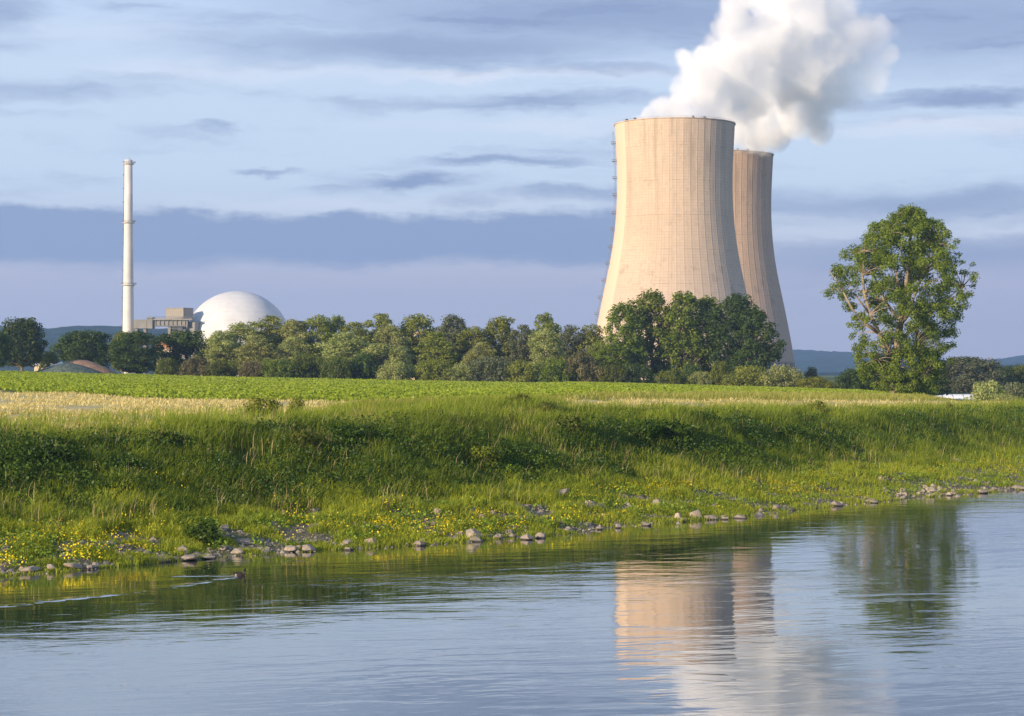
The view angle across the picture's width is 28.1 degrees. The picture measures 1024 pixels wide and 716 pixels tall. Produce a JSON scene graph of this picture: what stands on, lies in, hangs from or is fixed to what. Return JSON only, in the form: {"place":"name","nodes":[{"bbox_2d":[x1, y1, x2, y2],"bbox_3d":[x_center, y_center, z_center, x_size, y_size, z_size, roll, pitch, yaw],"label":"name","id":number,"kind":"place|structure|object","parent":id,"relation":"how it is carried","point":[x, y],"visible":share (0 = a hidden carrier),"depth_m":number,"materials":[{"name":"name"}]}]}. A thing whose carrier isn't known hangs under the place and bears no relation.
{"place":"outdoors","nodes":[
{"label":"outdoors","id":0,"kind":"place"},
{"bbox_2d":[0,325,989,375],"bbox_3d":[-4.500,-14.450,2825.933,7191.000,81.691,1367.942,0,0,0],"label":"hills","id":1,"kind":"structure","parent":0,"point":[52,335],"depth_m":2759.50,"materials":[{"name":"plant"}]},
{"bbox_2d":[0,490,1023,715],"bbox_3d":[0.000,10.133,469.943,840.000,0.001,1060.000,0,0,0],"label":"river","id":2,"kind":"structure","parent":0,"point":[911,607],"depth_m":56.48,"materials":[{"name":"blue liquid"}]},
{"bbox_2d":[0,376,1023,576],"bbox_3d":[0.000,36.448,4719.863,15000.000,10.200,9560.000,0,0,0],"label":"ground","id":3,"kind":"structure","parent":0,"point":[305,533],"depth_m":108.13,"materials":[{"name":"plant"}]},
{"bbox_2d":[0,331,13,366],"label":"tree","id":4,"kind":"object","parent":3,"relation":"on","point":[4,350],"visible":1,"depth_m":424.74,"materials":[{"name":"green plant"}]},
{"bbox_2d":[0,316,48,370],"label":"tree","id":5,"kind":"object","parent":3,"relation":"on","point":[29,345],"visible":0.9,"depth_m":438.00,"materials":[{"name":"green plant"}]},
{"bbox_2d":[37,349,59,369],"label":"bush","id":6,"kind":"object","parent":3,"relation":"on","point":[51,357],"visible":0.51,"depth_m":449.25,"materials":[{"name":"green plant"}]},
{"bbox_2d":[41,444,82,467],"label":"shrub","id":7,"kind":"object","parent":3,"relation":"on","point":[67,454],"visible":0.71,"depth_m":86.64,"materials":[{"name":"green plant"}]},
{"bbox_2d":[36,360,116,373],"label":"silage mound","id":8,"kind":"object","parent":3,"relation":"on","point":[82,366],"visible":0.54,"depth_m":430.45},
{"bbox_2d":[48,329,112,367],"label":"tree","id":9,"kind":"object","parent":3,"relation":"on","point":[72,347],"visible":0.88,"depth_m":466.66,"materials":[{"name":"green plant"}]},
{"bbox_2d":[106,331,141,373],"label":"tree","id":10,"kind":"object","parent":3,"relation":"on","point":[118,336],"visible":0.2,"depth_m":488.81,"materials":[{"name":"green plant"}]},
{"bbox_2d":[121,159,136,373],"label":"chimney","id":11,"kind":"object","parent":3,"relation":"on","point":[128,285],"visible":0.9,"depth_m":1078.46,"materials":[{"name":"paint"}]},
{"bbox_2d":[107,330,167,373],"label":"tree","id":12,"kind":"object","parent":3,"relation":"on","point":[130,357],"visible":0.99,"depth_m":447.14,"materials":[{"name":"green plant"}]},
{"bbox_2d":[145,430,184,450],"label":"shrub","id":13,"kind":"object","parent":3,"relation":"on","point":[170,435],"visible":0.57,"depth_m":92.86,"materials":[{"name":"green plant"}]},
{"bbox_2d":[152,358,180,375],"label":"bush","id":14,"kind":"object","parent":3,"relation":"on","point":[163,366],"visible":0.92,"depth_m":434.01,"materials":[{"name":"green plant"}]},
{"bbox_2d":[134,308,199,373],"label":"auxiliary building","id":15,"kind":"structure","parent":3,"relation":"on","point":[179,319],"depth_m":1072.15,"materials":[{"name":"grey concrete"}]},
{"bbox_2d":[155,329,213,374],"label":"tree","id":16,"kind":"object","parent":3,"relation":"on","point":[185,343],"visible":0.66,"depth_m":456.35,"materials":[{"name":"green plant"}]},
{"bbox_2d":[177,356,210,375],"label":"bush","id":17,"kind":"object","parent":3,"relation":"on","point":[189,366],"visible":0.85,"depth_m":432.52,"materials":[{"name":"green plant"}]},
{"bbox_2d":[182,520,223,547],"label":"shrub","id":18,"kind":"object","parent":3,"relation":"on","point":[201,530],"visible":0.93,"depth_m":79.19,"materials":[{"name":"green plant"}]},
{"bbox_2d":[198,359,238,376],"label":"bush","id":19,"kind":"object","parent":3,"relation":"on","point":[223,367],"visible":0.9,"depth_m":430.57,"materials":[{"name":"green plant"}]},
{"bbox_2d":[191,330,246,374],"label":"tree","id":20,"kind":"object","parent":3,"relation":"on","point":[216,342],"visible":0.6,"depth_m":453.34,"materials":[{"name":"green plant"}]},
{"bbox_2d":[186,291,285,351],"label":"reactor building","id":21,"kind":"structure","parent":3,"relation":"on","point":[223,311],"depth_m":1079.87,"materials":[{"name":"concrete"}]},
{"bbox_2d":[217,321,262,374],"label":"tree","id":22,"kind":"object","parent":3,"relation":"on","point":[239,330],"visible":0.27,"depth_m":459.59,"materials":[{"name":"green plant"}]},
{"bbox_2d":[237,360,265,376],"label":"bush","id":23,"kind":"object","parent":3,"relation":"on","point":[251,367],"visible":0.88,"depth_m":428.52,"materials":[{"name":"green plant"}]},
{"bbox_2d":[231,334,284,373],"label":"tree","id":24,"kind":"object","parent":3,"relation":"on","point":[267,348],"visible":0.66,"depth_m":442.85,"materials":[{"name":"green plant"}]},
{"bbox_2d":[238,396,282,416],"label":"shrub","id":25,"kind":"object","parent":3,"relation":"on","point":[256,401],"visible":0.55,"depth_m":115.25,"materials":[{"name":"green plant"}]},
{"bbox_2d":[247,315,286,368],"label":"tree","id":26,"kind":"object","parent":3,"relation":"on","point":[271,332],"visible":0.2,"depth_m":468.75,"materials":[{"name":"green plant"}]},
{"bbox_2d":[258,357,297,377],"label":"bush","id":27,"kind":"object","parent":3,"relation":"on","point":[276,368],"visible":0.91,"depth_m":428.55,"materials":[{"name":"green plant"}]},
{"bbox_2d":[269,335,313,364],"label":"tree","id":28,"kind":"object","parent":3,"relation":"on","point":[287,346],"visible":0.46,"depth_m":444.71,"materials":[{"name":"green plant"}]},
{"bbox_2d":[270,319,316,356],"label":"tree","id":29,"kind":"object","parent":3,"relation":"on","point":[288,330],"visible":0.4,"depth_m":466.25,"materials":[{"name":"green plant"}]},
{"bbox_2d":[288,396,304,412],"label":"shrub","id":30,"kind":"object","parent":3,"relation":"on","point":[299,402],"visible":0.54,"depth_m":120.89,"materials":[{"name":"green plant"}]},
{"bbox_2d":[287,428,321,452],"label":"shrub","id":31,"kind":"object","parent":3,"relation":"on","point":[302,434],"visible":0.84,"depth_m":95.77,"materials":[{"name":"green plant"}]},
{"bbox_2d":[284,351,325,378],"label":"bush","id":32,"kind":"object","parent":3,"relation":"on","point":[306,367],"visible":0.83,"depth_m":432.40,"materials":[{"name":"green plant"}]},
{"bbox_2d":[296,314,338,376],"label":"tree","id":33,"kind":"object","parent":3,"relation":"on","point":[322,324],"visible":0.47,"depth_m":468.15,"materials":[{"name":"green plant"}]},
{"bbox_2d":[0,419,659,566],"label":"yellow flower clumps","id":34,"kind":"object","parent":3,"relation":"on","point":[194,505],"visible":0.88,"depth_m":82.29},
{"bbox_2d":[317,356,353,378],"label":"bush","id":35,"kind":"object","parent":3,"relation":"on","point":[335,364],"visible":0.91,"depth_m":430.82,"materials":[{"name":"green plant"}]},
{"bbox_2d":[327,314,345,333],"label":"tree","id":36,"kind":"object","parent":3,"relation":"on","point":[339,319],"visible":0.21,"depth_m":473.38,"materials":[{"name":"green plant"}]},
{"bbox_2d":[313,331,372,377],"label":"tree","id":37,"kind":"object","parent":3,"relation":"on","point":[348,345],"visible":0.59,"depth_m":443.41,"materials":[{"name":"green plant"}]},
{"bbox_2d":[322,423,366,445],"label":"shrub","id":38,"kind":"object","parent":3,"relation":"on","point":[343,431],"visible":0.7,"depth_m":98.33,"materials":[{"name":"green plant"}]},
{"bbox_2d":[330,321,373,354],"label":"tree","id":39,"kind":"object","parent":3,"relation":"on","point":[357,328],"visible":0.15,"depth_m":468.69,"materials":[{"name":"green plant"}]},
{"bbox_2d":[346,351,382,379],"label":"bush","id":40,"kind":"object","parent":3,"relation":"on","point":[362,372],"visible":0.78,"depth_m":434.67,"materials":[{"name":"green plant"}]},
{"bbox_2d":[355,342,414,375],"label":"tree","id":41,"kind":"object","parent":3,"relation":"on","point":[392,354],"visible":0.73,"depth_m":438.10,"materials":[{"name":"green plant"}]},
{"bbox_2d":[362,313,416,360],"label":"tree","id":42,"kind":"object","parent":3,"relation":"on","point":[380,318],"visible":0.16,"depth_m":475.06,"materials":[{"name":"green plant"}]},
{"bbox_2d":[371,324,410,366],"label":"tree","id":43,"kind":"object","parent":3,"relation":"on","point":[394,338],"visible":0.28,"depth_m":451.55,"materials":[{"name":"green plant"}]},
{"bbox_2d":[375,361,414,379],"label":"bush","id":44,"kind":"object","parent":3,"relation":"on","point":[395,370],"visible":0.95,"depth_m":429.11,"materials":[{"name":"green plant"}]},
{"bbox_2d":[397,313,436,378],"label":"tree","id":45,"kind":"object","parent":3,"relation":"on","point":[409,327],"visible":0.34,"depth_m":477.47,"materials":[{"name":"green plant"}]},
{"bbox_2d":[413,358,453,380],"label":"bush","id":46,"kind":"object","parent":3,"relation":"on","point":[442,367],"visible":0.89,"depth_m":429.32,"materials":[{"name":"green plant"}]},
{"bbox_2d":[412,331,458,376],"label":"tree","id":47,"kind":"object","parent":3,"relation":"on","point":[434,343],"visible":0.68,"depth_m":452.70,"materials":[{"name":"green plant"}]},
{"bbox_2d":[434,313,473,376],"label":"tree","id":48,"kind":"object","parent":3,"relation":"on","point":[450,328],"visible":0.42,"depth_m":467.88,"materials":[{"name":"green plant"}]},
{"bbox_2d":[443,362,472,381],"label":"bush","id":49,"kind":"object","parent":3,"relation":"on","point":[464,372],"visible":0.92,"depth_m":428.95,"materials":[{"name":"green plant"}]},
{"bbox_2d":[0,370,923,401],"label":"crop plants","id":50,"kind":"object","parent":3,"relation":"on","point":[134,385],"visible":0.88,"depth_m":244.29,"materials":[{"name":"green plant"}]},
{"bbox_2d":[453,326,492,370],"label":"tree","id":51,"kind":"object","parent":3,"relation":"on","point":[465,346],"visible":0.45,"depth_m":463.71,"materials":[{"name":"green plant"}]},
{"bbox_2d":[459,341,498,375],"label":"tree","id":52,"kind":"object","parent":3,"relation":"on","point":[476,350],"visible":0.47,"depth_m":447.10,"materials":[{"name":"green plant"}]},
{"bbox_2d":[466,445,503,469],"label":"shrub","id":53,"kind":"object","parent":3,"relation":"on","point":[483,450],"visible":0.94,"depth_m":101.25,"materials":[{"name":"green plant"}]},
{"bbox_2d":[464,355,513,381],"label":"bush","id":54,"kind":"object","parent":3,"relation":"on","point":[487,363],"visible":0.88,"depth_m":431.13,"materials":[{"name":"green plant"}]},
{"bbox_2d":[0,392,1008,449],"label":"seeding grass","id":55,"kind":"structure","parent":3,"relation":"on","point":[429,399],"depth_m":122.03,"materials":[{"name":"plant"}]},
{"bbox_2d":[483,316,525,376],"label":"tree","id":56,"kind":"object","parent":3,"relation":"on","point":[502,348],"visible":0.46,"depth_m":467.36,"materials":[{"name":"green plant"}]},
{"bbox_2d":[0,458,1021,553],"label":"yellow flowers","id":57,"kind":"object","parent":3,"relation":"on","point":[427,518],"visible":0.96,"depth_m":86.86,"materials":[{"name":"plant"}]},
{"bbox_2d":[0,390,1022,431],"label":"dry grass","id":58,"kind":"structure","parent":3,"relation":"on","point":[79,401],"depth_m":152.12,"materials":[{"name":"plant"}]},
{"bbox_2d":[0,391,1023,525],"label":"tall grass","id":59,"kind":"structure","parent":3,"relation":"on","point":[667,410],"depth_m":104.72,"materials":[{"name":"plant"}]},
{"bbox_2d":[0,404,1023,513],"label":"broad weeds","id":60,"kind":"object","parent":3,"relation":"on","point":[20,462],"visible":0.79,"depth_m":98.04,"materials":[{"name":"green plant"}]},
{"bbox_2d":[0,433,1023,566],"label":"herbs","id":61,"kind":"object","parent":3,"relation":"on","point":[350,532],"visible":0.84,"depth_m":88.66,"materials":[{"name":"green plant"}]},
{"bbox_2d":[0,460,1023,575],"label":"gravel","id":62,"kind":"structure","parent":3,"relation":"on","point":[229,548],"depth_m":84.02,"materials":[{"name":"stone"}]},
{"bbox_2d":[0,396,1023,529],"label":"dry stalks","id":63,"kind":"object","parent":3,"relation":"on","point":[411,444],"visible":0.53,"depth_m":96.41,"materials":[{"name":"plant"}]},
{"bbox_2d":[502,359,537,381],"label":"bush","id":64,"kind":"object","parent":3,"relation":"on","point":[517,369],"visible":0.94,"depth_m":429.54,"materials":[{"name":"green plant"}]},
{"bbox_2d":[506,324,543,378],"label":"tree","id":65,"kind":"object","parent":3,"relation":"on","point":[517,346],"visible":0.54,"depth_m":460.78,"materials":[{"name":"green plant"}]},
{"bbox_2d":[524,312,566,355],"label":"tree","id":66,"kind":"object","parent":3,"relation":"on","point":[546,318],"visible":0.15,"depth_m":468.81,"materials":[{"name":"green plant"}]},
{"bbox_2d":[527,327,566,381],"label":"tree","id":67,"kind":"object","parent":3,"relation":"on","point":[548,336],"visible":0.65,"depth_m":448.92,"materials":[{"name":"green plant"}]},
{"bbox_2d":[533,356,579,382],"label":"bush","id":68,"kind":"object","parent":3,"relation":"on","point":[552,371],"visible":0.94,"depth_m":430.00,"materials":[{"name":"green plant"}]},
{"bbox_2d":[556,324,584,371],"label":"tree","id":69,"kind":"object","parent":3,"relation":"on","point":[566,335],"visible":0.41,"depth_m":465.04,"materials":[{"name":"green plant"}]},
{"bbox_2d":[552,414,592,437],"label":"shrub","id":70,"kind":"object","parent":3,"relation":"on","point":[575,421],"visible":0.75,"depth_m":111.14,"materials":[{"name":"green plant"}]},
{"bbox_2d":[560,351,609,381],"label":"bush","id":71,"kind":"object","parent":3,"relation":"on","point":[590,369],"visible":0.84,"depth_m":431.43,"materials":[{"name":"green plant"}]},
{"bbox_2d":[570,323,605,379],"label":"tree","id":72,"kind":"object","parent":3,"relation":"on","point":[591,337],"visible":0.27,"depth_m":467.07,"materials":[{"name":"green plant"}]},
{"bbox_2d":[587,340,609,379],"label":"tree","id":73,"kind":"object","parent":3,"relation":"on","point":[597,345],"visible":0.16,"depth_m":454.50,"materials":[{"name":"green plant"}]},
{"bbox_2d":[590,343,633,377],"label":"tree","id":74,"kind":"object","parent":3,"relation":"on","point":[601,355],"visible":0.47,"depth_m":444.10,"materials":[{"name":"green plant"}]},
{"bbox_2d":[597,364,628,382],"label":"bush","id":75,"kind":"object","parent":3,"relation":"on","point":[613,372],"visible":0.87,"depth_m":429.32,"materials":[{"name":"green plant"}]},
{"bbox_2d":[602,301,648,377],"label":"tree","id":76,"kind":"object","parent":3,"relation":"on","point":[628,328],"visible":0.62,"depth_m":450.50,"materials":[{"name":"green plant"}]},
{"bbox_2d":[619,362,657,382],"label":"bush","id":77,"kind":"object","parent":3,"relation":"on","point":[644,372],"visible":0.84,"depth_m":431.06,"materials":[{"name":"green plant"}]},
{"bbox_2d":[626,419,661,442],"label":"shrub","id":78,"kind":"object","parent":3,"relation":"on","point":[647,427],"visible":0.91,"depth_m":117.46,"materials":[{"name":"green plant"}]},
{"bbox_2d":[625,288,686,381],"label":"tree","id":79,"kind":"object","parent":3,"relation":"on","point":[655,305],"visible":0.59,"depth_m":455.38,"materials":[{"name":"green plant"}]},
{"bbox_2d":[653,369,695,384],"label":"bush","id":80,"kind":"object","parent":3,"relation":"on","point":[674,376],"visible":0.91,"depth_m":423.74,"materials":[{"name":"green plant"}]},
{"bbox_2d":[593,115,759,379],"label":"cooling tower","id":81,"kind":"structure","parent":3,"relation":"on","point":[674,229],"depth_m":1130.73,"materials":[{"name":"concrete"}]},
{"bbox_2d":[660,418,697,445],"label":"shrub","id":82,"kind":"object","parent":3,"relation":"on","point":[684,431],"visible":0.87,"depth_m":118.22,"materials":[{"name":"green plant"}]},
{"bbox_2d":[655,290,715,373],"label":"tree","id":83,"kind":"object","parent":3,"relation":"on","point":[687,315],"visible":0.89,"depth_m":452.35,"materials":[{"name":"green plant"}]},
{"bbox_2d":[681,364,706,380],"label":"bush","id":84,"kind":"object","parent":3,"relation":"on","point":[691,370],"visible":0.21,"depth_m":435.40,"materials":[{"name":"green plant"}]},
{"bbox_2d":[687,371,713,384],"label":"bush","id":85,"kind":"object","parent":3,"relation":"on","point":[698,378],"visible":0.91,"depth_m":422.87,"materials":[{"name":"green plant"}]},
{"bbox_2d":[684,294,729,378],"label":"tree","id":86,"kind":"object","parent":3,"relation":"on","point":[707,302],"visible":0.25,"depth_m":458.13,"materials":[{"name":"green plant"}]},
{"bbox_2d":[709,360,732,384],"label":"bush","id":87,"kind":"object","parent":3,"relation":"on","point":[716,377],"visible":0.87,"depth_m":423.01,"materials":[{"name":"green plant"}]},
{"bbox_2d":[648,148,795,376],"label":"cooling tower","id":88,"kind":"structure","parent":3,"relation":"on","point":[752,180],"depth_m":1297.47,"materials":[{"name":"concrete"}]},
{"bbox_2d":[698,293,764,372],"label":"tree","id":89,"kind":"object","parent":3,"relation":"on","point":[719,337],"visible":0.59,"depth_m":449.92,"materials":[{"name":"green plant"}]},
{"bbox_2d":[720,364,766,385],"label":"bush","id":90,"kind":"object","parent":3,"relation":"on","point":[739,378],"visible":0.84,"depth_m":418.41,"materials":[{"name":"green plant"}]},
{"bbox_2d":[474,389,1021,411],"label":"meadow grass","id":91,"kind":"structure","parent":3,"relation":"on","point":[708,394],"depth_m":192.88,"materials":[{"name":"plant"}]},
{"bbox_2d":[727,307,786,376],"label":"tree","id":92,"kind":"object","parent":3,"relation":"on","point":[770,353],"visible":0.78,"depth_m":445.98,"materials":[{"name":"green plant"}]},
{"bbox_2d":[754,364,804,386],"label":"bush","id":93,"kind":"object","parent":3,"relation":"on","point":[787,378],"visible":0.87,"depth_m":416.94,"materials":[{"name":"green plant"}]},
{"bbox_2d":[778,424,806,439],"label":"shrub","id":94,"kind":"object","parent":3,"relation":"on","point":[789,429],"visible":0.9,"depth_m":130.08,"materials":[{"name":"green plant"}]},
{"bbox_2d":[803,365,818,384],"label":"bush","id":95,"kind":"object","parent":3,"relation":"on","point":[813,372],"visible":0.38,"depth_m":469.70,"materials":[{"name":"green plant"}]},
{"bbox_2d":[808,399,826,414],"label":"shrub","id":96,"kind":"object","parent":3,"relation":"on","point":[819,403],"visible":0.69,"depth_m":146.81,"materials":[{"name":"green plant"}]},
{"bbox_2d":[796,376,841,388],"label":"bush","id":97,"kind":"object","parent":3,"relation":"on","point":[816,382],"visible":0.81,"depth_m":410.39,"materials":[{"name":"green plant"}]},
{"bbox_2d":[834,367,876,389],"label":"bush","id":98,"kind":"object","parent":3,"relation":"on","point":[851,377],"visible":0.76,"depth_m":398.43,"materials":[{"name":"green plant"}]},
{"bbox_2d":[820,203,979,393],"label":"poplar tree","id":99,"kind":"object","parent":3,"relation":"on","point":[891,372],"visible":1,"depth_m":277.70,"materials":[{"name":"green plant"}]},
{"bbox_2d":[886,371,951,395],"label":"bush","id":100,"kind":"object","parent":3,"relation":"on","point":[941,390],"visible":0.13,"depth_m":378.50,"materials":[{"name":"green plant"}]},
{"bbox_2d":[935,394,973,399],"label":"tunnel tent","id":101,"kind":"object","parent":3,"relation":"on","point":[958,396],"visible":0.28,"depth_m":398.16,"materials":[{"name":"white plastic"}]},
{"bbox_2d":[938,356,1008,392],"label":"tree","id":102,"kind":"object","parent":3,"relation":"on","point":[969,367],"visible":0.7,"depth_m":515.52,"materials":[{"name":"green plant"}]},
{"bbox_2d":[962,379,1013,401],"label":"bush","id":103,"kind":"object","parent":3,"relation":"on","point":[981,392],"visible":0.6,"depth_m":327.97,"materials":[{"name":"green plant"}]},
{"bbox_2d":[984,365,1022,388],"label":"tree","id":104,"kind":"object","parent":3,"relation":"on","point":[1009,370],"visible":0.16,"depth_m":537.94,"materials":[{"name":"green plant"}]},
{"bbox_2d":[1004,382,1023,398],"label":"bush","id":105,"kind":"object","parent":3,"relation":"on","point":[1015,389],"visible":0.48,"depth_m":343.46,"materials":[{"name":"green plant"}]},
{"bbox_2d":[1005,364,1023,388],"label":"tree","id":106,"kind":"object","parent":3,"relation":"on","point":[1019,375],"visible":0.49,"depth_m":528.52,"materials":[{"name":"green plant"}]},
{"bbox_2d":[0,0,1023,359],"label":"sky","id":107,"kind":"structure","parent":0,"point":[355,160],"materials":[{"name":"blue"}]},
{"bbox_2d":[513,349,1023,372],"bbox_3d":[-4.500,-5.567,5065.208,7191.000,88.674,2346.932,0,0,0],"label":"hills","id":108,"kind":"structure","parent":0,"point":[828,361],"depth_m":4557.32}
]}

